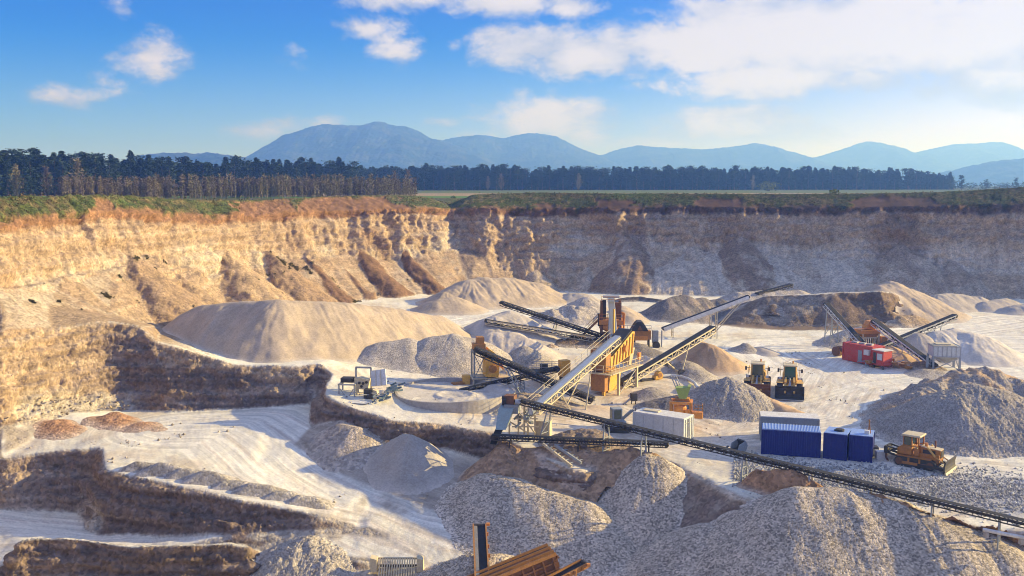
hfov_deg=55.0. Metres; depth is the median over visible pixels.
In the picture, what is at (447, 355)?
gravel heap
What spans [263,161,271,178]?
pine tree
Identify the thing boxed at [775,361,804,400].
wheel loader
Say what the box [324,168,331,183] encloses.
pine tree
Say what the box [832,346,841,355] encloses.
drum tank
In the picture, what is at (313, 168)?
pine tree
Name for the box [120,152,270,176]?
mountain
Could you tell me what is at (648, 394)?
gravel heap
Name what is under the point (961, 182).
spruce tree
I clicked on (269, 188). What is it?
bare sapling
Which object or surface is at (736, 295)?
gravel heap
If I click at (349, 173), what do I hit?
pine tree
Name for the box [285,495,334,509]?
dirt heap
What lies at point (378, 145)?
mountain
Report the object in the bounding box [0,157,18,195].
pine tree
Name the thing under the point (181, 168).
pine tree
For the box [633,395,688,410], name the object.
gravel heap
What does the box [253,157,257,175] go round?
pine tree
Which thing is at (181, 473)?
dirt heap
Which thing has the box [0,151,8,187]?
pine tree
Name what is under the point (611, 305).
belt conveyor
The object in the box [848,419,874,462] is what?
container
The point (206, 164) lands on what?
pine tree
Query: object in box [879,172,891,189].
pine tree
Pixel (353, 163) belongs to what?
pine tree
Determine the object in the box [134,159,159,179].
pine tree
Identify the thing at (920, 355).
belt conveyor
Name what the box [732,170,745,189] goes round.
pine tree
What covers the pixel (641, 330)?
feed hopper
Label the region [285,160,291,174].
pine tree
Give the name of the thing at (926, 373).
gravel heap
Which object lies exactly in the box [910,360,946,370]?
earth heap
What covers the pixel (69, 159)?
pine tree
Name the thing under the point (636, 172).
pine tree
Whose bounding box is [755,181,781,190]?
bush
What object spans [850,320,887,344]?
mobile crusher
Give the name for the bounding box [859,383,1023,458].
gravel heap
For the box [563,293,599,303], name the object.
sand heap
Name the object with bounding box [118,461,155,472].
dirt heap
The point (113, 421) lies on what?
earth heap
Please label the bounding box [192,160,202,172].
pine tree
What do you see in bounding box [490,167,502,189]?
pine tree
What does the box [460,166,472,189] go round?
pine tree
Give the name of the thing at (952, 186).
hedge shrub
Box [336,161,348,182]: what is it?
pine tree
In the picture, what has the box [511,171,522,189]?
pine tree
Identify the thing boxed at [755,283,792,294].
belt conveyor
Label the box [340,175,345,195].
bare sapling
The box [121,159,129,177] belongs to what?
pine tree
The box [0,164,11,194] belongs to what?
pine tree
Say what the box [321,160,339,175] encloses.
pine tree
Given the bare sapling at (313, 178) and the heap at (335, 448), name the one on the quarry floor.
the heap at (335, 448)
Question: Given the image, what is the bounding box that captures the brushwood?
[53,174,418,197]
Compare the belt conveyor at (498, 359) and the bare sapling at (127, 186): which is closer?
the belt conveyor at (498, 359)
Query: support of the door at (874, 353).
in the control cabin at (882, 357)
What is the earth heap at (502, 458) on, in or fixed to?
on the quarry floor
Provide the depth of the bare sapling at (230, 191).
359.85 m
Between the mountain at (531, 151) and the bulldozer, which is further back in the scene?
the mountain at (531, 151)
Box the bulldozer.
[884,430,956,475]
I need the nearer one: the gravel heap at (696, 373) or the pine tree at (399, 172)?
the gravel heap at (696, 373)
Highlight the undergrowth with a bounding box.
[1,186,1023,221]
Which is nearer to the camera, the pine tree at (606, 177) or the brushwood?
the brushwood
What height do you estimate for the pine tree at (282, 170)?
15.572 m
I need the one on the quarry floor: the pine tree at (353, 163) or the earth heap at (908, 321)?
the earth heap at (908, 321)
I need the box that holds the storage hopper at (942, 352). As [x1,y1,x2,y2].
[926,342,961,368]
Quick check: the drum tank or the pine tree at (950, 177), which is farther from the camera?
the pine tree at (950, 177)
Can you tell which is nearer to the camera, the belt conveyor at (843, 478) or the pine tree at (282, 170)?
the belt conveyor at (843, 478)
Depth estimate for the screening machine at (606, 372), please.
125.05 m
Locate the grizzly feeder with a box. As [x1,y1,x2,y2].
[370,555,423,575]
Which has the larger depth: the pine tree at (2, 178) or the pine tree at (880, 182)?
the pine tree at (880, 182)
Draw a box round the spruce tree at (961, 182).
[959,175,964,189]
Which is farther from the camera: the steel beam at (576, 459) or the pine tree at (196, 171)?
the pine tree at (196, 171)
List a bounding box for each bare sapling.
[105,179,109,195]
[119,177,124,194]
[125,177,129,193]
[152,178,158,196]
[153,172,159,196]
[179,174,184,197]
[187,173,193,195]
[208,176,212,197]
[212,178,217,194]
[224,174,229,197]
[229,171,232,197]
[267,176,271,196]
[270,180,273,197]
[276,172,280,193]
[279,175,283,194]
[281,174,288,194]
[285,174,290,197]
[311,173,316,196]
[321,175,324,196]
[332,173,337,194]
[336,174,342,195]
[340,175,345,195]
[347,177,352,194]
[354,175,358,194]
[363,180,367,193]
[369,173,374,194]
[374,174,377,194]
[386,174,391,192]
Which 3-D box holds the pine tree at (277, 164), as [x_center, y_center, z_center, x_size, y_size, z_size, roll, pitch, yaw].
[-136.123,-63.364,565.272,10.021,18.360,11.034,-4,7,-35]
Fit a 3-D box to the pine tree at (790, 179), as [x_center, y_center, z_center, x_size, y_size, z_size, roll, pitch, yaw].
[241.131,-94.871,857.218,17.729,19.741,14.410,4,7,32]
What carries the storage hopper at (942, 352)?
on the quarry floor
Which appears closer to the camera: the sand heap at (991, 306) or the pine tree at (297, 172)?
the sand heap at (991, 306)
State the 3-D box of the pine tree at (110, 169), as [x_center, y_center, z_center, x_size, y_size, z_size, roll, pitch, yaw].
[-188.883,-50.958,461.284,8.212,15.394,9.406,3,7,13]
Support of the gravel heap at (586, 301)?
on the quarry floor
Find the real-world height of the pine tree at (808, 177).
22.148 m
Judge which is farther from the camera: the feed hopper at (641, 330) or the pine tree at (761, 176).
the pine tree at (761, 176)
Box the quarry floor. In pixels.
[0,195,1023,575]
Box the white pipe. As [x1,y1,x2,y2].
[983,528,1023,544]
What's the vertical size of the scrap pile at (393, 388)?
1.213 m
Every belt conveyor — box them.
[459,366,559,390]
[473,346,594,403]
[484,319,597,340]
[490,433,668,451]
[499,301,605,339]
[518,398,1023,550]
[527,329,620,417]
[607,298,616,339]
[620,325,715,388]
[661,295,749,338]
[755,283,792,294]
[823,302,864,345]
[870,319,938,366]
[878,314,957,346]
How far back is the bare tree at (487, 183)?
735.60 m
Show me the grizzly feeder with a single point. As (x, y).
(375, 558)
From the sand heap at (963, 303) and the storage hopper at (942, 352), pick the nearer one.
the storage hopper at (942, 352)
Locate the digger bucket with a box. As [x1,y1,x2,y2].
[730,438,747,450]
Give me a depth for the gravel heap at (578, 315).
172.48 m
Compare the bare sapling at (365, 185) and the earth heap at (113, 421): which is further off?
the bare sapling at (365, 185)
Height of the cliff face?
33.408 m
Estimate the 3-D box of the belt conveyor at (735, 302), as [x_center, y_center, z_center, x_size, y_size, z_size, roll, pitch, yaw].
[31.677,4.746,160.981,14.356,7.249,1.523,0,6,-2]
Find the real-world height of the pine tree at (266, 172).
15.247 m
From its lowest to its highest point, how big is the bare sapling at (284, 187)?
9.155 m
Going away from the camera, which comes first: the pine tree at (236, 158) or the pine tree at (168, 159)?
the pine tree at (168, 159)
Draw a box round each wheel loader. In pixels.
[743,359,770,396]
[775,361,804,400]
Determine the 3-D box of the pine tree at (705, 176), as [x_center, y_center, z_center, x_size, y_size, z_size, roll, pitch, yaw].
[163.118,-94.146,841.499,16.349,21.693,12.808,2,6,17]
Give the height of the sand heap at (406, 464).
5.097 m
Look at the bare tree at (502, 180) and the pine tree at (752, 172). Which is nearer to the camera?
the bare tree at (502, 180)
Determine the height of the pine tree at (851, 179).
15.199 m
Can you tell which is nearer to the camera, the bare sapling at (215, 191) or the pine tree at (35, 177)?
the bare sapling at (215, 191)
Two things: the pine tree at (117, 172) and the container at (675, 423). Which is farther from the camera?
the pine tree at (117, 172)
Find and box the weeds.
[28,249,498,309]
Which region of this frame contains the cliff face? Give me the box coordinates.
[0,196,1023,575]
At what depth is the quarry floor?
114.12 m
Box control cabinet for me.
[536,418,552,435]
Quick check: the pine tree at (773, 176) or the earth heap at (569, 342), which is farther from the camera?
the pine tree at (773, 176)
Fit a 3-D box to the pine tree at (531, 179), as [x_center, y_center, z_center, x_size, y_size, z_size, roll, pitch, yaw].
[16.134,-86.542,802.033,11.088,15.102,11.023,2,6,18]
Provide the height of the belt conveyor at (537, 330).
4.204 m
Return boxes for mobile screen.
[467,543,559,575]
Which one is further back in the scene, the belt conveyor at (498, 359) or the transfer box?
the transfer box
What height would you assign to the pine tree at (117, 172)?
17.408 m
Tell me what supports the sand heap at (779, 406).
on the quarry floor
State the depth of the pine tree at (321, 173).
586.30 m
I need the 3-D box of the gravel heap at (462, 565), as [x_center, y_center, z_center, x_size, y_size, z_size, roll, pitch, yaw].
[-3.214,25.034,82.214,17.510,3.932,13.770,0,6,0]
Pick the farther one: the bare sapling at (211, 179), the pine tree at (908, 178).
the pine tree at (908, 178)
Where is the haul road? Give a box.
[0,307,1023,575]
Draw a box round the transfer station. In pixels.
[490,394,538,444]
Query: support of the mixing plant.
on the haul road
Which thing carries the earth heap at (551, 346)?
on the quarry floor
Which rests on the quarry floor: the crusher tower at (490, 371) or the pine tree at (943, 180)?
the crusher tower at (490, 371)
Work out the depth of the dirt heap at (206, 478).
95.88 m
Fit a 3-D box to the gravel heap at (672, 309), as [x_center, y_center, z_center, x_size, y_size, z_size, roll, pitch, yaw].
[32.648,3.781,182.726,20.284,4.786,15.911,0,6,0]
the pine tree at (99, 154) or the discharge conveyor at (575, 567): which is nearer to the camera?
the discharge conveyor at (575, 567)
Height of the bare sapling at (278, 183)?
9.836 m
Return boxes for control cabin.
[602,407,634,432]
[872,348,892,369]
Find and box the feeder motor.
[640,370,662,381]
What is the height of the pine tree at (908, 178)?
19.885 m
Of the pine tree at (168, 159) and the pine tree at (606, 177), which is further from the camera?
the pine tree at (606, 177)
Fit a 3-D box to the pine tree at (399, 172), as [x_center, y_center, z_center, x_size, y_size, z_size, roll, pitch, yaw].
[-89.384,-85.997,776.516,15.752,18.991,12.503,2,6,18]
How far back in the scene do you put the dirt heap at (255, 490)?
94.48 m
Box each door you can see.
[858,350,861,360]
[873,352,875,363]
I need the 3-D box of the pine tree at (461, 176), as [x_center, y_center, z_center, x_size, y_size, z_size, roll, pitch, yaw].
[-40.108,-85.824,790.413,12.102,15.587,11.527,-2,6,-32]
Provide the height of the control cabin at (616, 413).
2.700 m
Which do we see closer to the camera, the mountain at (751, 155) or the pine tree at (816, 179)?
the pine tree at (816, 179)
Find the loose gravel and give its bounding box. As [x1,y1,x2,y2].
[732,450,1023,527]
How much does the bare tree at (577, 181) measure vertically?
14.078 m
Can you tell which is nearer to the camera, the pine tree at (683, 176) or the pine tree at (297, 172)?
the pine tree at (297, 172)
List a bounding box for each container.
[632,407,693,443]
[759,411,819,440]
[761,422,820,457]
[823,426,850,460]
[842,341,884,364]
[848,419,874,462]
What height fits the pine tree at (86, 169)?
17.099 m
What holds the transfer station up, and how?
on the quarry floor
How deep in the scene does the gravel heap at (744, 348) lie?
150.63 m
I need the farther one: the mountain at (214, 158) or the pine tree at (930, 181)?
the mountain at (214, 158)
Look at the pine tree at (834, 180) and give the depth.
865.00 m
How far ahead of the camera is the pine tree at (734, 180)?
843.20 m
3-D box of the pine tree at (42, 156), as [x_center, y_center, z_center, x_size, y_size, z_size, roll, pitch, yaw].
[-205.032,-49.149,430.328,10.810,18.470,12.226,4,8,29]
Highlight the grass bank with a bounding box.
[0,187,1023,222]
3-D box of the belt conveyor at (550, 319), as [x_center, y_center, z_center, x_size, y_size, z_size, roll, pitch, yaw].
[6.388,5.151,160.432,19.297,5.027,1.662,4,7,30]
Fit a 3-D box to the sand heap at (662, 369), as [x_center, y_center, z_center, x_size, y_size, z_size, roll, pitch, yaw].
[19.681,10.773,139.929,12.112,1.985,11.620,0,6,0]
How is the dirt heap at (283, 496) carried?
on the haul road
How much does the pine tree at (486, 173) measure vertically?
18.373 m
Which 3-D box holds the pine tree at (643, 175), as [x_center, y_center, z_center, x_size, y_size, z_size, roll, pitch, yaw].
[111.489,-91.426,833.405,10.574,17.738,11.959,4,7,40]
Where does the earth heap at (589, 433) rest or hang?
on the quarry floor
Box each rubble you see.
[4,347,999,502]
[17,393,142,530]
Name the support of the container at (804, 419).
on the haul road
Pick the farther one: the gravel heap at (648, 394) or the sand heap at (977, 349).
the sand heap at (977, 349)
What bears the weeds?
on the quarry floor
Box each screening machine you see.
[338,366,386,399]
[583,309,642,395]
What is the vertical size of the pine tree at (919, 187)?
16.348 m
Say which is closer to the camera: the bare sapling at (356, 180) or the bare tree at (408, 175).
the bare sapling at (356, 180)
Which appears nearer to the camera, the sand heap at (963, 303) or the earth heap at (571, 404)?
the earth heap at (571, 404)
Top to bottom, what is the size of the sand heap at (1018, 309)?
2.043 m
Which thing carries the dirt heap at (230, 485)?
on the haul road
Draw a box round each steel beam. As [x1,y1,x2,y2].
[542,443,572,466]
[554,444,582,463]
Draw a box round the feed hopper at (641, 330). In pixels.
[619,320,661,347]
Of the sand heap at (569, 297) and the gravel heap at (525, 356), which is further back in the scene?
the sand heap at (569, 297)
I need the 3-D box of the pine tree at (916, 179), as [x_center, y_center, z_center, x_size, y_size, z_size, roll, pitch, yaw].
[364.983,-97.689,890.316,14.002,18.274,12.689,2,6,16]
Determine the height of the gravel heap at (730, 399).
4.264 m
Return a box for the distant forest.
[322,163,954,189]
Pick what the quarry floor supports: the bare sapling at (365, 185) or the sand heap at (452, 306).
the sand heap at (452, 306)
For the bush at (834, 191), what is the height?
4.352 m
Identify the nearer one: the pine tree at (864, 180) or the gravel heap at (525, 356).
the gravel heap at (525, 356)
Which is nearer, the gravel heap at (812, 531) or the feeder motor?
the gravel heap at (812, 531)
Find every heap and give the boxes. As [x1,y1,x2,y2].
[32,418,87,440]
[80,412,143,430]
[116,422,167,432]
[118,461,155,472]
[129,462,195,478]
[162,299,471,362]
[164,468,201,479]
[180,470,239,485]
[210,480,251,490]
[231,483,287,497]
[239,535,356,575]
[262,491,300,501]
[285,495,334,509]
[305,423,380,472]
[357,338,421,373]
[363,433,453,494]
[410,297,488,315]
[415,277,566,309]
[415,334,518,380]
[416,553,513,575]
[433,473,635,575]
[456,441,659,501]
[463,311,565,345]
[481,332,566,362]
[508,346,558,380]
[516,393,580,415]
[529,305,608,325]
[538,428,636,484]
[547,344,558,347]
[554,335,604,348]
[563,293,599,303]
[567,297,608,311]
[571,405,609,417]
[597,453,687,548]
[607,306,650,324]
[615,296,661,302]
[615,523,712,575]
[619,355,667,372]
[629,387,674,401]
[633,342,663,358]
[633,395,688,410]
[639,295,734,323]
[667,360,717,382]
[670,341,750,375]
[687,377,774,422]
[693,486,1023,575]
[718,290,809,302]
[728,343,756,353]
[736,469,1023,545]
[754,347,782,356]
[760,304,783,316]
[769,397,804,412]
[812,326,892,348]
[858,281,971,322]
[858,366,1023,419]
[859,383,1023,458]
[884,346,921,367]
[885,312,931,327]
[891,333,936,360]
[904,369,947,379]
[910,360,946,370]
[926,328,1023,367]
[930,293,988,312]
[976,298,1020,312]
[995,304,1023,315]
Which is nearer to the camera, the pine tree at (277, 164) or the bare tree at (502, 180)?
the pine tree at (277, 164)
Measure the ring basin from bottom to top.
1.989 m
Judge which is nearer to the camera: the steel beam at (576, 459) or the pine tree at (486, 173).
the steel beam at (576, 459)
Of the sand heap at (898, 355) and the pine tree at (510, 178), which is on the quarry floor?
the sand heap at (898, 355)
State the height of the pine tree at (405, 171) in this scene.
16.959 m
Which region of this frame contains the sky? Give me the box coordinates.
[0,0,1023,161]
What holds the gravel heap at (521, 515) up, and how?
on the quarry floor
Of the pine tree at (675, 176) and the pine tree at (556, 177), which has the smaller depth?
the pine tree at (556, 177)
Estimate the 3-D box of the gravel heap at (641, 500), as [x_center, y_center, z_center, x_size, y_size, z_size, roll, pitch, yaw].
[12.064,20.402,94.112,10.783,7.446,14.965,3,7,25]
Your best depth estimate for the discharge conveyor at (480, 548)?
84.48 m
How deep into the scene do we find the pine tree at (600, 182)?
815.53 m
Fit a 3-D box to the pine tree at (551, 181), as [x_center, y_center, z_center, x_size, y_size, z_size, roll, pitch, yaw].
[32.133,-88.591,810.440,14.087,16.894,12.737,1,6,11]
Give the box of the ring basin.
[395,377,515,413]
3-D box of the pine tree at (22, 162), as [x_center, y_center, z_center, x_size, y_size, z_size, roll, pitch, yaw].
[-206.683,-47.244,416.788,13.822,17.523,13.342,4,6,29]
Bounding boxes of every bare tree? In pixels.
[7,163,26,195]
[38,165,54,195]
[65,158,86,182]
[391,170,397,190]
[404,169,413,185]
[485,176,489,189]
[497,173,504,190]
[574,173,582,190]
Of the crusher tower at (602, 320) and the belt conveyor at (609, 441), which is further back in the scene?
the crusher tower at (602, 320)
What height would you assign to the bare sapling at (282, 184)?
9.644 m
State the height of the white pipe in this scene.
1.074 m
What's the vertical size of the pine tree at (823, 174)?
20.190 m
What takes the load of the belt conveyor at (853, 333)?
on the haul road
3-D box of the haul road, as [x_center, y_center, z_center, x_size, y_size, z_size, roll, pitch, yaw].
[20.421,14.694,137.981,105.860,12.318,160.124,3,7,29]
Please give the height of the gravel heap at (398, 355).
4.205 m
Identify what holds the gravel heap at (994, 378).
on the quarry floor
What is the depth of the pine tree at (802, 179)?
861.24 m
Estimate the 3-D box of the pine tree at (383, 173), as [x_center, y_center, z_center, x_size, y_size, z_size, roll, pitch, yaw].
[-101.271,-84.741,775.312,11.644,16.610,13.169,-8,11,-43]
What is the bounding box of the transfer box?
[531,359,569,380]
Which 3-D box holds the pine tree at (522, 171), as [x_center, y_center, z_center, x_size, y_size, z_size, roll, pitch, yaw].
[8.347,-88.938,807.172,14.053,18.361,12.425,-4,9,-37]
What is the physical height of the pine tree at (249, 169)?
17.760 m
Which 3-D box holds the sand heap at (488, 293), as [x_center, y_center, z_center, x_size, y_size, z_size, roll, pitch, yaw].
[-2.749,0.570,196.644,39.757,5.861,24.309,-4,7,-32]
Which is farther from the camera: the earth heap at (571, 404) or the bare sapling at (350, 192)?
the bare sapling at (350, 192)
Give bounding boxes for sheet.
[348,399,369,403]
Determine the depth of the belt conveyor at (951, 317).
153.01 m
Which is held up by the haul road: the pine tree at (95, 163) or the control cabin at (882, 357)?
the control cabin at (882, 357)
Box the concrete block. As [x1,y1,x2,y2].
[875,450,895,459]
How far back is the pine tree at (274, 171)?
558.28 m
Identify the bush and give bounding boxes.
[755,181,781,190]
[829,189,838,193]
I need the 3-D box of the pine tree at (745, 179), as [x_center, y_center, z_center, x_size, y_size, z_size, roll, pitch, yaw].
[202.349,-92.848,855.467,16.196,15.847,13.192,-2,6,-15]
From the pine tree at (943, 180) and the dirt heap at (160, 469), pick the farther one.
the pine tree at (943, 180)
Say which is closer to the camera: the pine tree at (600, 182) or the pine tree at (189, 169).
the pine tree at (189, 169)
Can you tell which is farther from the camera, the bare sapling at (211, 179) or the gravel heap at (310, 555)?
the bare sapling at (211, 179)
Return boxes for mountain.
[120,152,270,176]
[247,121,499,171]
[442,133,632,176]
[601,143,832,173]
[813,141,958,179]
[916,142,1023,167]
[937,158,1023,185]
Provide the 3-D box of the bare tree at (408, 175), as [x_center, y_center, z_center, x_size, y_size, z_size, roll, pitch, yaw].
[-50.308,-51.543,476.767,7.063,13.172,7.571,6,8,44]
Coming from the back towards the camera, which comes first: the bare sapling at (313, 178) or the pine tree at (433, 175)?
the pine tree at (433, 175)
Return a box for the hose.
[663,374,698,386]
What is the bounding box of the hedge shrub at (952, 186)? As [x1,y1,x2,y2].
[945,180,959,189]
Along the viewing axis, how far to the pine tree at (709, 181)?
837.91 m
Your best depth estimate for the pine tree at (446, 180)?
782.34 m
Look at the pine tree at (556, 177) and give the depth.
811.42 m
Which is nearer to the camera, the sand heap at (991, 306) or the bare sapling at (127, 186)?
the sand heap at (991, 306)
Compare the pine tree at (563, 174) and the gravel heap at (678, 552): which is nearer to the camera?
the gravel heap at (678, 552)
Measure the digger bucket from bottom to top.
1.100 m
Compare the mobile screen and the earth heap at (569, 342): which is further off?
the earth heap at (569, 342)
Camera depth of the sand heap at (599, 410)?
116.23 m
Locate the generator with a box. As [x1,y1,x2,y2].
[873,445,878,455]
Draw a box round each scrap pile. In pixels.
[361,382,405,402]
[857,357,912,368]
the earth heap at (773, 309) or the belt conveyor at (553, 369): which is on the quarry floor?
the belt conveyor at (553, 369)
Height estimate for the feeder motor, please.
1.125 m
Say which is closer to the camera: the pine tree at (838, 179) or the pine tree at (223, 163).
the pine tree at (223, 163)
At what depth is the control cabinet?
105.29 m
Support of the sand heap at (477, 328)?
on the quarry floor
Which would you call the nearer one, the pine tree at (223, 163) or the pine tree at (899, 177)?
the pine tree at (223, 163)
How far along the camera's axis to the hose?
132.78 m
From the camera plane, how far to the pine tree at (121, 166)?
470.97 m
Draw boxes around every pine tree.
[0,148,28,194]
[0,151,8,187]
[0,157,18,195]
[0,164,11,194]
[2,155,29,195]
[9,156,37,195]
[14,149,36,191]
[23,147,40,157]
[24,160,43,192]
[25,156,40,193]
[27,151,53,195]
[27,156,55,195]
[34,154,56,195]
[46,158,67,194]
[48,152,59,195]
[52,151,69,194]
[52,160,71,188]
[58,154,85,176]
[67,153,91,176]
[77,151,91,160]
[78,159,93,181]
[87,153,106,180]
[91,152,108,168]
[94,156,108,179]
[101,163,116,181]
[106,154,113,174]
[111,159,123,187]
[116,164,126,182]
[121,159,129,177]
[125,150,138,190]
[126,166,135,183]
[128,155,144,165]
[134,159,147,180]
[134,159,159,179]
[135,158,154,175]
[152,157,174,180]
[159,161,182,187]
[165,156,171,166]
[175,157,182,161]
[175,163,187,192]
[179,156,194,183]
[185,162,193,180]
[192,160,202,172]
[194,166,201,183]
[199,162,212,187]
[206,164,214,176]
[214,167,220,180]
[219,159,231,184]
[220,157,228,175]
[221,156,245,180]
[229,162,242,180]
[237,165,242,178]
[241,160,247,180]
[242,162,256,178]
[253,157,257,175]
[254,161,268,182]
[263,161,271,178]
[264,167,271,185]
[270,162,282,177]
[270,165,281,185]
[279,166,286,178]
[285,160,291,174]
[288,167,295,178]
[292,167,302,180]
[294,161,304,177]
[297,157,308,175]
[298,166,307,181]
[303,161,311,177]
[309,162,320,184]
[317,169,323,184]
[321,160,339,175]
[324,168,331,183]
[334,157,341,179]
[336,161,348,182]
[346,167,352,180]
[347,161,363,179]
[357,167,365,180]
[371,168,381,179]
[380,170,386,180]
[389,167,403,180]
[400,170,409,188]
[415,170,423,189]
[417,170,431,189]
[425,168,441,189]
[434,170,446,189]
[440,172,450,189]
[446,169,460,189]
[456,171,467,189]
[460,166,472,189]
[468,168,478,189]
[472,168,485,189]
[482,168,492,189]
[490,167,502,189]
[495,168,510,189]
[506,169,518,189]
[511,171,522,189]
[514,168,530,189]
[526,173,536,189]
[533,172,541,189]
[537,168,549,189]
[543,170,558,189]
[550,170,564,189]
[556,170,569,189]
[564,170,576,189]
[567,168,586,189]
[580,169,593,189]
[585,172,597,189]
[592,172,604,189]
[601,173,612,189]
[608,170,617,189]
[614,172,626,189]
[622,171,631,189]
[629,166,645,189]
[637,170,649,189]
[645,169,657,189]
[648,171,661,189]
[657,169,670,189]
[662,168,677,189]
[668,169,681,189]
[674,168,688,189]
[690,170,703,189]
[698,165,708,185]
[702,173,715,189]
[711,169,727,189]
[721,173,733,189]
[728,172,739,189]
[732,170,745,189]
[738,172,749,189]
[745,168,759,189]
[757,172,764,189]
[764,171,775,189]
[766,173,780,189]
[776,168,786,189]
[779,168,797,189]
[789,170,801,189]
[798,173,806,189]
[800,165,815,189]
[812,172,821,189]
[814,168,829,189]
[826,169,841,189]
[830,175,842,189]
[841,171,853,189]
[847,174,855,189]
[849,166,864,189]
[857,171,869,189]
[867,174,878,189]
[874,172,886,189]
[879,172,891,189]
[888,171,899,189]
[895,172,902,189]
[900,168,916,189]
[910,170,922,189]
[913,172,927,189]
[926,175,934,189]
[933,176,941,189]
[939,175,946,189]
[944,172,954,189]
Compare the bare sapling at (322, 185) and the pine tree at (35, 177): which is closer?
the bare sapling at (322, 185)
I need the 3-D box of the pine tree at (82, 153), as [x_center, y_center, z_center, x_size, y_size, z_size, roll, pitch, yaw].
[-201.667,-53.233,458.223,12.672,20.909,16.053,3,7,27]
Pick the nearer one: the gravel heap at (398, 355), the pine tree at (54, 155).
the gravel heap at (398, 355)
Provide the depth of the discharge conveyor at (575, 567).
80.84 m
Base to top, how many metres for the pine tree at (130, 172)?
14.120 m
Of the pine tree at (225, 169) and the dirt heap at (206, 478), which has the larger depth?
the pine tree at (225, 169)
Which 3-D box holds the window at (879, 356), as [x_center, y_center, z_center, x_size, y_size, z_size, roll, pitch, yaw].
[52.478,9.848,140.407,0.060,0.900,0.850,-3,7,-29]
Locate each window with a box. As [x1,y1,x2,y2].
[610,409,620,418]
[877,353,881,360]
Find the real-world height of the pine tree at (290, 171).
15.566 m
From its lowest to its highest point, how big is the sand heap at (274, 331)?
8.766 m
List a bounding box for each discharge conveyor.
[472,522,489,575]
[547,559,590,575]
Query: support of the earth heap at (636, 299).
on the quarry floor
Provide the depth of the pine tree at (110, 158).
470.28 m
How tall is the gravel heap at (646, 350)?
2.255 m
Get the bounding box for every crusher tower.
[451,336,508,384]
[579,295,624,340]
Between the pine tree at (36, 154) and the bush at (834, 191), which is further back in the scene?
the pine tree at (36, 154)
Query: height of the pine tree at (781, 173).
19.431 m
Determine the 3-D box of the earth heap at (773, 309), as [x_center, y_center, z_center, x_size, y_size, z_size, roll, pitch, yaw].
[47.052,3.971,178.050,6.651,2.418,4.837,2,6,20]
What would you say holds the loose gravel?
on the quarry floor
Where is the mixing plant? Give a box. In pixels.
[669,376,702,418]
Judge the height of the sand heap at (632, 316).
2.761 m
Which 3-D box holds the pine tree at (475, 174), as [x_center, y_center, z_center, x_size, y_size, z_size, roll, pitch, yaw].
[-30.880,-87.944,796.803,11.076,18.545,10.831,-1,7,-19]
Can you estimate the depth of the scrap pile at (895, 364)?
141.29 m
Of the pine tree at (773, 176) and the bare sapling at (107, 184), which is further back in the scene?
the pine tree at (773, 176)
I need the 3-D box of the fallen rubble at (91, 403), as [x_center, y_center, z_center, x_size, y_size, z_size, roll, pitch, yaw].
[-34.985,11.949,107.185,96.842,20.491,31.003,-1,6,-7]
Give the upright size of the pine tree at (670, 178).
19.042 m
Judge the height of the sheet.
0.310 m
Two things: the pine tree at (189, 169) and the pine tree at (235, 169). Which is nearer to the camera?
the pine tree at (189, 169)
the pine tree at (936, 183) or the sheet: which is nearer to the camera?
the sheet

